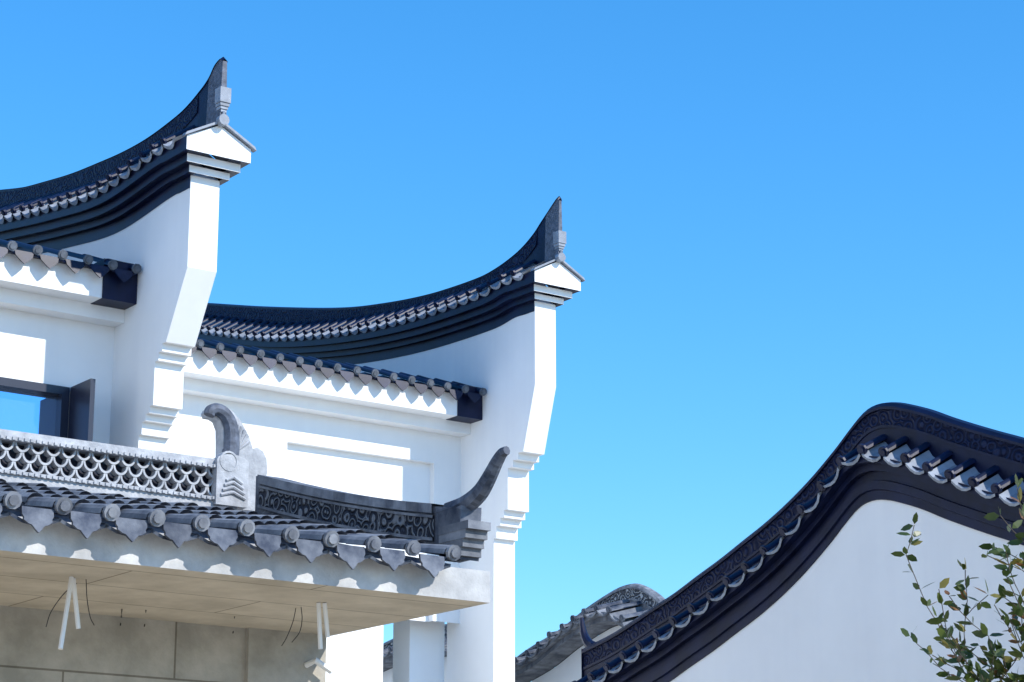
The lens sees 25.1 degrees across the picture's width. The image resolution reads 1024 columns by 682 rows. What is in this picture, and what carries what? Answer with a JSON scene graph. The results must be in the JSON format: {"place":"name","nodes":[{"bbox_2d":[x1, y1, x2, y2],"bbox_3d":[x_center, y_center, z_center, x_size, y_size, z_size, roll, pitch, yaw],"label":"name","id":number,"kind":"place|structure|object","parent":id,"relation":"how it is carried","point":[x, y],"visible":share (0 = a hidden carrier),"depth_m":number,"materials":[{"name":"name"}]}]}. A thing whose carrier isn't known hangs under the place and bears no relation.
{"place":"outdoors","nodes":[
{"label":"outdoors","id":0,"kind":"place"},
{"bbox_2d":[0,57,230,206],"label":"roof ridge","id":1,"kind":"structure","parent":0,"point":[210,102],"depth_m":19.80,"materials":[{"name":"black tile"}]},
{"bbox_2d":[0,429,236,509],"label":"ridge latticework","id":2,"kind":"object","parent":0,"point":[69,463],"depth_m":12.37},
{"bbox_2d":[201,403,266,510],"bbox_3d":[-1.549,0.651,12.878,0.415,0.579,0.166,11,-18,-35],"label":"ridge ornament","id":3,"kind":"object","parent":2,"relation":"attached to","point":[240,462],"visible":0.99,"depth_m":12.83,"materials":[{"name":"grey stone"}]},
{"bbox_2d":[167,394,460,681],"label":"house facade","id":4,"kind":"structure","parent":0,"point":[370,459],"depth_m":23.88,"materials":[{"name":"white paint"}]},
{"bbox_2d":[0,478,489,681],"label":"tiled roof eave","id":5,"kind":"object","parent":4,"relation":"attached to","point":[193,579],"depth_m":10.75,"materials":[{"name":"grey tile"}]},
{"bbox_2d":[46,576,332,673],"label":"hanging wires","id":6,"kind":"object","parent":5,"relation":"hanging from","point":[72,588],"visible":1,"depth_m":10.28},
{"bbox_2d":[255,446,509,562],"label":"roof ridge","id":7,"kind":"structure","parent":5,"relation":"attached to","point":[461,525],"depth_m":11.41,"materials":[{"name":"tile"}]},
{"bbox_2d":[183,338,486,436],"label":"eave cornice","id":8,"kind":"structure","parent":4,"relation":"attached to","point":[453,408],"depth_m":23.52,"materials":[{"name":"white paint"}]},
{"bbox_2d":[203,196,565,327],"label":"roof ridge","id":9,"kind":"structure","parent":0,"point":[546,242],"depth_m":26.11,"materials":[{"name":"black tile"}]},
{"bbox_2d":[383,624,446,681],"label":"gable wall","id":10,"kind":"structure","parent":0,"point":[387,661],"depth_m":31.41,"materials":[{"name":"white paint"}]},
{"bbox_2d":[0,0,1023,656],"label":"sky","id":11,"kind":"structure","parent":0,"point":[784,222],"materials":[{"name":"blue"}]},
{"bbox_2d":[515,583,664,681],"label":"tiled roof","id":12,"kind":"structure","parent":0,"point":[554,656],"depth_m":25.25,"materials":[{"name":"grey tile"}]},
{"bbox_2d":[572,402,1023,681],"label":"gable wall","id":13,"kind":"structure","parent":0,"point":[811,580],"depth_m":15.73,"materials":[{"name":"white paint"}]},
{"label":"ground","id":14,"kind":"structure","parent":0,"visible":0},
{"bbox_2d":[0,308,114,443],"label":"house facade","id":15,"kind":"structure","parent":14,"relation":"on","point":[56,376],"depth_m":19.33,"materials":[{"name":"white paint"}]},
{"bbox_2d":[0,377,95,441],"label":"house window","id":16,"kind":"structure","parent":15,"relation":"in","point":[25,406],"depth_m":19.23,"materials":[{"name":"black"}]},
{"bbox_2d":[0,239,141,327],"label":"eave cornice","id":17,"kind":"structure","parent":15,"relation":"attached to","point":[101,291],"depth_m":19.26,"materials":[{"name":"white paint"}]},
{"bbox_2d":[8,252,430,389],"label":"roof tiles","id":18,"kind":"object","parent":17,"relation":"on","point":[218,352],"depth_m":23.52,"materials":[{"name":"tile"}]},
{"bbox_2d":[0,125,231,451],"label":"gable wall","id":19,"kind":"structure","parent":14,"relation":"on","point":[169,245],"depth_m":19.19,"materials":[{"name":"white paint"}]},
{"bbox_2d":[0,121,256,252],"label":"eave molding","id":20,"kind":"structure","parent":19,"relation":"attached to","point":[146,188],"depth_m":19.63,"materials":[{"name":"paint"}]},
{"bbox_2d":[199,259,560,681],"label":"gable wall","id":21,"kind":"structure","parent":14,"relation":"on","point":[509,366],"depth_m":24.11,"materials":[{"name":"white paint"}]},
{"bbox_2d":[198,259,584,366],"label":"eave molding","id":22,"kind":"structure","parent":21,"relation":"attached to","point":[499,307],"depth_m":25.24,"materials":[{"name":"paint"}]},
{"bbox_2d":[890,473,1023,681],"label":"young tree","id":23,"kind":"object","parent":14,"relation":"on","point":[963,652],"visible":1,"depth_m":11.97,"materials":[{"name":"green plant"}]}
]}

